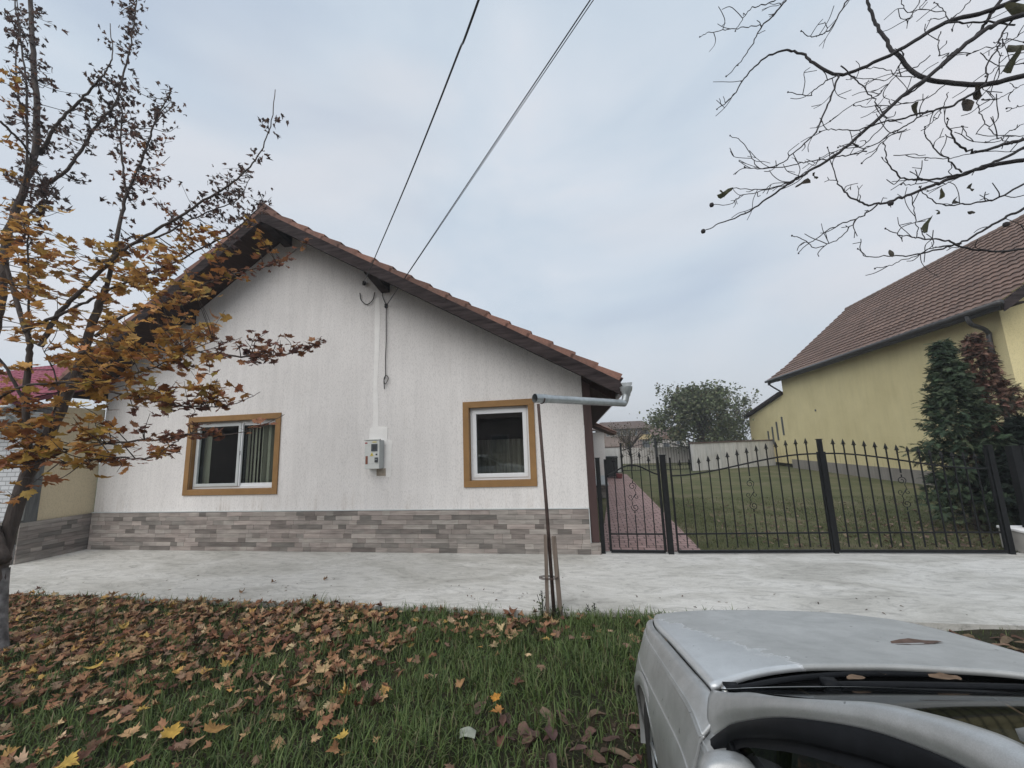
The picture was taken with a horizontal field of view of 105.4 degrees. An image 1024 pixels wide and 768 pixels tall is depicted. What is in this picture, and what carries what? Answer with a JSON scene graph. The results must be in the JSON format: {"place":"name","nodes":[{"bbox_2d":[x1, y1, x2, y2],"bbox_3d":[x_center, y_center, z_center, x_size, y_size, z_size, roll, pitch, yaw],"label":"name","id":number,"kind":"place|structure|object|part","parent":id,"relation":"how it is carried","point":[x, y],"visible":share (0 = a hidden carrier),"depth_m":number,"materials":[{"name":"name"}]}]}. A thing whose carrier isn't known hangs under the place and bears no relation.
{"place":"outdoors","nodes":[
{"label":"outdoors","id":0,"kind":"place"},
{"bbox_2d":[15,439,751,544],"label":"ground","id":1,"kind":"structure","parent":0,"point":[99,465],"depth_m":35.29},
{"bbox_2d":[592,421,651,447],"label":"house","id":2,"kind":"structure","parent":1,"relation":"on","point":[608,439],"depth_m":56.58,"materials":[{"name":"beige paint"}]},
{"bbox_2d":[642,441,649,447],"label":"window","id":3,"kind":"structure","parent":2,"relation":"in","point":[648,445],"depth_m":55.58,"materials":[{"name":"grey glass"}]},
{"bbox_2d":[699,0,1023,276],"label":"walnut tree","id":4,"kind":"object","parent":1,"relation":"on","point":[1014,9],"visible":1,"depth_m":3.07,"materials":[{"name":"brown plant"}]},
{"bbox_2d":[0,462,1020,552],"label":"lawn","id":5,"kind":"structure","parent":0,"point":[775,483],"depth_m":11.48,"materials":[{"name":"green plant"}]},
{"bbox_2d":[584,423,616,481],"bbox_3d":[2.136,3.087,20.143,6.176,3.713,4.800,-4,-9,11],"label":"annex","id":6,"kind":"object","parent":5,"relation":"on","point":[599,445],"visible":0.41,"depth_m":17.73,"materials":[{"name":"white paint"}]},
{"bbox_2d":[596,475,608,497],"bbox_3d":[3.299,3.869,14.843,0.620,0.463,3.400,-4,-9,11],"label":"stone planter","id":7,"kind":"object","parent":5,"relation":"on","point":[603,488],"visible":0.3,"depth_m":13.27,"materials":[{"name":"grey stone"}]},
{"bbox_2d":[605,446,620,471],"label":"side wall","id":8,"kind":"structure","parent":5,"relation":"on","point":[612,451],"depth_m":23.89,"materials":[{"name":"white paint"}]},
{"bbox_2d":[604,420,653,463],"bbox_3d":[8.412,4.071,27.612,3.738,3.822,2.603,-4,-9,11],"label":"tree","id":9,"kind":"object","parent":5,"relation":"on","point":[627,440],"visible":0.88,"depth_m":27.37,"materials":[{"name":"brown plant"}]},
{"bbox_2d":[620,447,689,463],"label":"curved wall","id":10,"kind":"structure","parent":5,"relation":"on","point":[670,451],"depth_m":31.83,"materials":[{"name":"grey concrete"}]},
{"bbox_2d":[619,438,692,470],"bbox_3d":[8.603,4.241,23.405,4.080,1.980,0.105,-3,-9,8],"label":"back fence","id":11,"kind":"object","parent":5,"relation":"on","point":[655,447],"visible":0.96,"depth_m":23.39,"materials":[{"name":"black paint"}]},
{"bbox_2d":[639,379,753,453],"bbox_3d":[14.591,2.889,30.905,8.470,6.736,7.368,-9,-11,39],"label":"leafy tree","id":12,"kind":"object","parent":5,"relation":"on","point":[691,406],"visible":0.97,"depth_m":29.73,"materials":[{"name":"green plant"}]},
{"bbox_2d":[687,408,743,445],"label":"leafy tree","id":13,"kind":"object","parent":5,"relation":"on","point":[724,424],"visible":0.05,"depth_m":44.68,"materials":[{"name":"green plant"}]},
{"bbox_2d":[689,439,775,470],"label":"boundary wall","id":14,"kind":"structure","parent":5,"relation":"on","point":[701,451],"depth_m":23.83,"materials":[{"name":"white concrete"}]},
{"bbox_2d":[716,385,761,440],"bbox_3d":[20.378,3.269,34.593,3.499,6.704,3.390,-4,-9,11],"label":"leafy tree","id":15,"kind":"object","parent":5,"relation":"on","point":[745,399],"visible":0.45,"depth_m":34.23,"materials":[{"name":"green plant"}]},
{"bbox_2d":[743,392,791,463],"bbox_3d":[20.129,2.873,25.344,7.000,4.470,5.900,-4,-9,11],"label":"lean to","id":16,"kind":"object","parent":5,"relation":"on","point":[768,415],"visible":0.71,"depth_m":24.86,"materials":[{"name":"yellow paint"}]},
{"bbox_2d":[771,427,774,443],"bbox_3d":[16.779,3.312,25.019,0.060,1.127,0.160,-4,-9,11],"label":"slit window","id":17,"kind":"structure","parent":16,"relation":"in","point":[771,427],"depth_m":24.99,"materials":[{"name":"grey glass"}]},
{"bbox_2d":[775,422,778,439],"bbox_3d":[16.637,2.942,24.409,0.060,1.142,0.160,-4,-9,11],"label":"slit window","id":18,"kind":"structure","parent":16,"relation":"in","point":[775,422],"depth_m":24.38,"materials":[{"name":"grey glass"}]},
{"bbox_2d":[781,417,784,434],"bbox_3d":[16.473,2.553,23.694,0.060,1.107,0.160,-4,-9,11],"label":"slit window","id":19,"kind":"structure","parent":16,"relation":"in","point":[781,417],"depth_m":23.67,"materials":[{"name":"grey glass"}]},
{"bbox_2d":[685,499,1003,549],"bbox_3d":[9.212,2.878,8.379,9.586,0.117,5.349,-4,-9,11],"label":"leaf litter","id":20,"kind":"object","parent":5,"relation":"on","point":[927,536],"visible":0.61,"depth_m":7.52,"materials":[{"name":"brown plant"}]},
{"bbox_2d":[898,338,1021,530],"bbox_3d":[8.861,0.961,7.662,2.170,3.826,1.953,-4,-9,11],"label":"conifer","id":21,"kind":"object","parent":5,"relation":"on","point":[948,388],"visible":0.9,"depth_m":7.54,"materials":[{"name":"green plant"}]},
{"bbox_2d":[937,330,1023,524],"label":"red-leaved shrub","id":22,"kind":"object","parent":5,"relation":"on","point":[974,345],"visible":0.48,"depth_m":7.72,"materials":[{"name":"red plant"}]},
{"bbox_2d":[962,413,1023,519],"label":"conifer","id":23,"kind":"object","parent":5,"relation":"on","point":[1014,425],"visible":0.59,"depth_m":7.08,"materials":[{"name":"plant"}]},
{"bbox_2d":[0,588,1023,767],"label":"verge","id":24,"kind":"structure","parent":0,"point":[985,634],"depth_m":3.00,"materials":[{"name":"plant"}]},
{"bbox_2d":[55,749,79,767],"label":"fallen leaf","id":25,"kind":"object","parent":24,"relation":"on","point":[71,759],"visible":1,"depth_m":2.46,"materials":[{"name":"yellow plant"}]},
{"bbox_2d":[137,705,150,711],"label":"fallen leaf","id":26,"kind":"object","parent":24,"relation":"on","point":[142,707],"visible":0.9,"depth_m":2.96,"materials":[{"name":"yellow plant"}]},
{"bbox_2d":[0,0,326,654],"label":"maple tree","id":27,"kind":"object","parent":24,"relation":"on","point":[28,458],"visible":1,"depth_m":4.62,"materials":[{"name":"orange plant"}]},
{"bbox_2d":[160,721,183,738],"bbox_3d":[-2.367,2.410,2.710,0.115,0.059,0.121,-8,-11,35],"label":"fallen leaf","id":28,"kind":"object","parent":24,"relation":"on","point":[173,731],"visible":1,"depth_m":2.71,"materials":[{"name":"yellow plant"}]},
{"bbox_2d":[204,719,229,732],"bbox_3d":[-2.021,2.359,2.684,0.173,0.073,0.142,-4,-9,11],"label":"fallen leaf","id":29,"kind":"object","parent":24,"relation":"on","point":[210,727],"visible":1,"depth_m":2.67,"materials":[{"name":"brown plant"}]},
{"bbox_2d":[293,670,310,685],"bbox_3d":[-1.722,2.402,3.166,0.142,0.084,0.159,0,-9,-14],"label":"fallen leaf","id":30,"kind":"object","parent":24,"relation":"on","point":[302,680],"visible":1,"depth_m":3.16,"materials":[{"name":"brown plant"}]},
{"bbox_2d":[314,662,331,672],"bbox_3d":[-1.623,2.444,3.354,0.129,0.050,0.138,5,-11,-38],"label":"fallen leaf","id":31,"kind":"object","parent":24,"relation":"on","point":[320,669],"visible":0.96,"depth_m":3.35,"materials":[{"name":"beige plant"}]},
{"bbox_2d":[0,590,654,767],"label":"leaf litter","id":32,"kind":"object","parent":24,"relation":"on","point":[222,649],"visible":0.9,"depth_m":3.83,"materials":[{"name":"brown plant"}]},
{"bbox_2d":[84,661,103,668],"bbox_3d":[-3.742,2.523,3.489,0.120,0.038,0.124,-4,-9,11],"label":"fallen leaf","id":33,"kind":"object","parent":32,"relation":"on","point":[96,665],"visible":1,"depth_m":3.49,"materials":[{"name":"yellow plant"}]},
{"bbox_2d":[333,729,347,738],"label":"fallen leaf","id":34,"kind":"object","parent":24,"relation":"on","point":[343,734],"visible":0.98,"depth_m":2.57,"materials":[{"name":"yellow plant"}]},
{"bbox_2d":[459,726,475,738],"bbox_3d":[-0.294,2.318,2.600,0.111,0.055,0.101,-4,-9,11],"label":"litter scrap","id":35,"kind":"object","parent":24,"relation":"on","point":[470,731],"visible":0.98,"depth_m":2.58,"materials":[{"name":"white paper"}]},
{"bbox_2d":[490,692,500,701],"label":"fallen leaf","id":36,"kind":"object","parent":24,"relation":"on","point":[495,697],"visible":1,"depth_m":2.87,"materials":[{"name":"plant"}]},
{"bbox_2d":[489,704,503,712],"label":"fallen leaf","id":37,"kind":"object","parent":24,"relation":"on","point":[498,708],"visible":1,"depth_m":2.75,"materials":[{"name":"orange plant"}]},
{"bbox_2d":[428,695,640,767],"bbox_3d":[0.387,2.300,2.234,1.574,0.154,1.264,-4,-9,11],"label":"leaf litter","id":38,"kind":"object","parent":24,"relation":"on","point":[548,729],"visible":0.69,"depth_m":2.60,"materials":[{"name":"brown plant"}]},
{"bbox_2d":[537,591,544,615],"bbox_3d":[0.337,2.510,4.477,0.115,0.310,0.130,4,-11,-35],"label":"weed","id":39,"kind":"object","parent":24,"relation":"on","point":[541,603],"visible":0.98,"depth_m":4.45,"materials":[{"name":"green plant"}]},
{"bbox_2d":[544,535,548,614],"bbox_3d":[0.401,2.257,4.511,0.056,0.975,0.048,-4,-9,11],"label":"timber stake","id":40,"kind":"object","parent":24,"relation":"on","point":[546,573],"visible":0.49,"depth_m":4.51,"materials":[{"name":"brown wood"}]},
{"bbox_2d":[537,398,557,616],"bbox_3d":[0.430,1.473,4.796,0.219,2.651,0.484,-4,-9,11],"label":"spout prop","id":41,"kind":"object","parent":24,"relation":"on","point":[552,577],"visible":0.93,"depth_m":4.68,"materials":[{"name":"wood"}]},
{"bbox_2d":[551,536,562,615],"bbox_3d":[0.525,2.258,4.491,0.095,0.960,0.048,-4,-9,11],"label":"timber stake","id":42,"kind":"object","parent":24,"relation":"on","point":[556,571],"visible":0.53,"depth_m":4.49,"materials":[{"name":"brown wood"}]},
{"bbox_2d":[554,604,563,618],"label":"weed","id":43,"kind":"object","parent":24,"relation":"on","point":[557,613],"visible":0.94,"depth_m":4.37,"materials":[{"name":"green plant"}]},
{"bbox_2d":[634,610,1023,767],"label":"parked car","id":44,"kind":"object","parent":24,"relation":"on","point":[745,689],"visible":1,"depth_m":1.43,"materials":[{"name":"silver metal"}]},
{"bbox_3d":[0.594,1.453,0.774,0.160,0.745,1.016,-3,-9,7],"label":"door","id":45,"kind":"part","parent":44,"relation":"part of","materials":[{"name":"silver metal"}]},
{"bbox_3d":[0.630,0.819,0.259,0.200,0.418,2.018,-3,-9,7],"label":"side window","id":46,"kind":"part","parent":44,"relation":"part of","materials":[{"name":"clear glass"}]},
{"bbox_2d":[847,674,864,678],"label":"fallen leaf","id":47,"kind":"object","parent":44,"relation":"on","point":[851,676],"visible":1,"depth_m":1.48,"materials":[{"name":"brown plant"}]},
{"bbox_2d":[890,638,940,644],"bbox_3d":[1.889,1.202,1.817,0.240,0.010,0.059,-1,-9,-7],"label":"fallen leaf","id":48,"kind":"object","parent":44,"relation":"on","point":[907,640],"visible":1,"depth_m":1.82,"materials":[{"name":"brown plant"}]},
{"bbox_2d":[928,672,961,679],"bbox_3d":[1.619,1.094,1.456,0.099,0.009,0.044,-4,-9,11],"label":"fallen leaf","id":49,"kind":"object","parent":44,"relation":"on","point":[938,675],"visible":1,"depth_m":1.46,"materials":[{"name":"brown plant"}]},
{"bbox_2d":[948,629,1023,652],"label":"leaf litter","id":50,"kind":"object","parent":24,"relation":"on","point":[1004,639],"visible":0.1,"depth_m":3.55,"materials":[{"name":"brown plant"}]},
{"bbox_2d":[0,0,1023,463],"label":"sky","id":51,"kind":"structure","parent":0,"point":[580,228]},
{"bbox_2d":[9,545,1023,630],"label":"pavement","id":52,"kind":"structure","parent":0,"point":[945,591],"depth_m":5.47,"materials":[{"name":"concrete"}]},
{"bbox_2d":[0,364,115,564],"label":"neighbour house","id":53,"kind":"structure","parent":52,"relation":"on","point":[56,519],"depth_m":7.96,"materials":[{"name":"paint"}]},
{"bbox_2d":[46,202,631,554],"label":"gable house","id":54,"kind":"structure","parent":52,"relation":"on","point":[448,414],"depth_m":7.78,"materials":[{"name":"white paint"}]},
{"bbox_2d":[192,419,275,488],"bbox_3d":[-5.801,1.487,8.268,1.987,1.401,0.215,-3,-9,8],"label":"window","id":55,"kind":"structure","parent":54,"relation":"in","point":[266,469],"depth_m":8.25,"materials":[{"name":"white plastic"}]},
{"bbox_2d":[359,281,374,304],"bbox_3d":[-3.009,-1.895,8.100,0.308,0.516,0.184,-9,-11,39],"label":"wire bracket","id":56,"kind":"object","parent":54,"relation":"attached to","point":[363,284],"visible":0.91,"depth_m":8.09,"materials":[{"name":"grey metal"}]},
{"bbox_2d":[364,0,479,282],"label":"overhead wire","id":57,"kind":"object","parent":56,"relation":"attached to","point":[467,30],"visible":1,"depth_m":3.42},
{"bbox_2d":[364,439,383,468],"bbox_3d":[-2.643,1.342,7.481,0.336,0.561,0.214,-4,-9,11],"label":"meter box","id":58,"kind":"object","parent":54,"relation":"attached to","point":[374,453],"visible":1,"depth_m":7.40,"materials":[{"name":"grey plastic"}]},
{"bbox_2d":[371,444,377,450],"bbox_3d":[-2.614,1.207,7.399,0.125,0.135,0.008,-3,-9,9],"label":"meter window","id":59,"kind":"structure","parent":58,"relation":"in","point":[372,445],"depth_m":7.40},
{"bbox_2d":[382,292,388,388],"bbox_3d":[-2.548,-0.956,7.968,0.168,2.160,0.196,-4,-9,11],"label":"hanging cable","id":60,"kind":"object","parent":54,"relation":"attached to","point":[386,306],"visible":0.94,"depth_m":7.87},
{"bbox_2d":[387,0,593,304],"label":"overhead wire","id":61,"kind":"object","parent":60,"relation":"attached to","point":[507,126],"visible":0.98,"depth_m":4.43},
{"bbox_2d":[470,406,530,479],"bbox_3d":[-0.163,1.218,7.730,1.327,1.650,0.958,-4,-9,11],"label":"window","id":62,"kind":"structure","parent":54,"relation":"in","point":[500,459],"depth_m":8.02,"materials":[{"name":"white plastic"}]},
{"bbox_2d":[258,598,652,641],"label":"leaf litter","id":63,"kind":"object","parent":52,"relation":"on","point":[546,623],"visible":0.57,"depth_m":4.20,"materials":[{"name":"brown plant"}]},
{"bbox_2d":[56,575,966,614],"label":"leaf crumbs","id":64,"kind":"object","parent":52,"relation":"on","point":[534,600],"visible":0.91,"depth_m":4.77,"materials":[{"name":"brown plant"}]},
{"bbox_2d":[595,458,605,553],"bbox_3d":[1.543,2.107,6.809,0.089,1.612,0.089,-4,-9,11],"label":"gate post","id":65,"kind":"object","parent":52,"relation":"on","point":[600,506],"visible":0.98,"depth_m":6.77,"materials":[{"name":"black metal"}]},
{"bbox_2d":[659,454,673,553],"bbox_3d":[2.633,2.033,6.641,0.104,1.632,0.104,-4,-9,11],"label":"gate post","id":66,"kind":"object","parent":52,"relation":"on","point":[667,511],"visible":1,"depth_m":6.60,"materials":[{"name":"black metal"}]},
{"bbox_2d":[604,451,666,552],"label":"garden gate","id":67,"kind":"structure","parent":66,"relation":"attached to","point":[645,533],"depth_m":6.70,"materials":[{"name":"black metal"}]},
{"bbox_2d":[668,439,833,552],"bbox_3d":[3.924,1.854,6.510,2.399,1.825,0.048,-3,-9,6],"label":"fence panel","id":68,"kind":"object","parent":52,"relation":"on","point":[831,550],"visible":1,"depth_m":6.47,"materials":[{"name":"black paint"}]},
{"bbox_2d":[815,439,838,553],"bbox_3d":[5.151,1.810,6.367,0.076,1.812,0.076,-4,-9,11],"label":"gate post","id":69,"kind":"object","parent":52,"relation":"on","point":[819,444],"visible":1,"depth_m":6.34,"materials":[{"name":"black metal"}]},
{"bbox_2d":[982,445,1015,554],"bbox_3d":[7.521,1.763,6.015,0.084,1.632,0.084,-4,-9,11],"label":"gate post","id":70,"kind":"object","parent":52,"relation":"on","point":[1001,502],"visible":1,"depth_m":5.98,"materials":[{"name":"black metal"}]},
{"bbox_2d":[824,439,1008,552],"bbox_3d":[6.332,1.733,6.200,2.318,1.801,0.048,-3,-9,8],"label":"fence panel","id":71,"kind":"object","parent":70,"relation":"attached to","point":[965,467],"visible":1,"depth_m":6.15,"materials":[{"name":"black paint"}]},
{"bbox_2d":[996,446,1023,552],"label":"gate pier","id":72,"kind":"structure","parent":52,"relation":"on","point":[1015,460],"depth_m":6.10,"materials":[{"name":"concrete"}]},
{"bbox_2d":[604,474,699,551],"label":"path","id":73,"kind":"structure","parent":0,"point":[639,514],"depth_m":9.11,"materials":[{"name":"concrete"}]},
{"bbox_2d":[605,456,617,476],"bbox_3d":[5.226,4.346,20.436,0.684,1.100,0.727,-4,-9,11],"label":"wheelie bin","id":74,"kind":"object","parent":73,"relation":"on","point":[609,465],"visible":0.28,"depth_m":20.16,"materials":[{"name":"plastic"}]},
{"bbox_2d":[657,435,674,446],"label":"white shed","id":75,"kind":"structure","parent":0,"point":[665,437],"depth_m":40.20,"materials":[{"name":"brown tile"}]},
{"bbox_2d":[650,427,685,446],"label":"house","id":76,"kind":"structure","parent":0,"point":[677,441],"depth_m":63.58,"materials":[{"name":"white tile"}]},
{"bbox_2d":[652,494,1017,552],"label":"lawn grass","id":77,"kind":"structure","parent":0,"point":[820,523],"depth_m":8.39,"materials":[{"name":"green plant"}]},
{"bbox_2d":[764,214,1023,485],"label":"yellow house","id":78,"kind":"structure","parent":0,"point":[850,373],"depth_m":15.45,"materials":[{"name":"yellow plaster"},{"name":"brown red roof tile"},{"name":"grey metal gutter"}]},
{"bbox_2d":[947,628,1023,648],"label":"verge grass","id":79,"kind":"structure","parent":0,"point":[995,635],"depth_m":3.67,"materials":[{"name":"green plant"}]}
]}

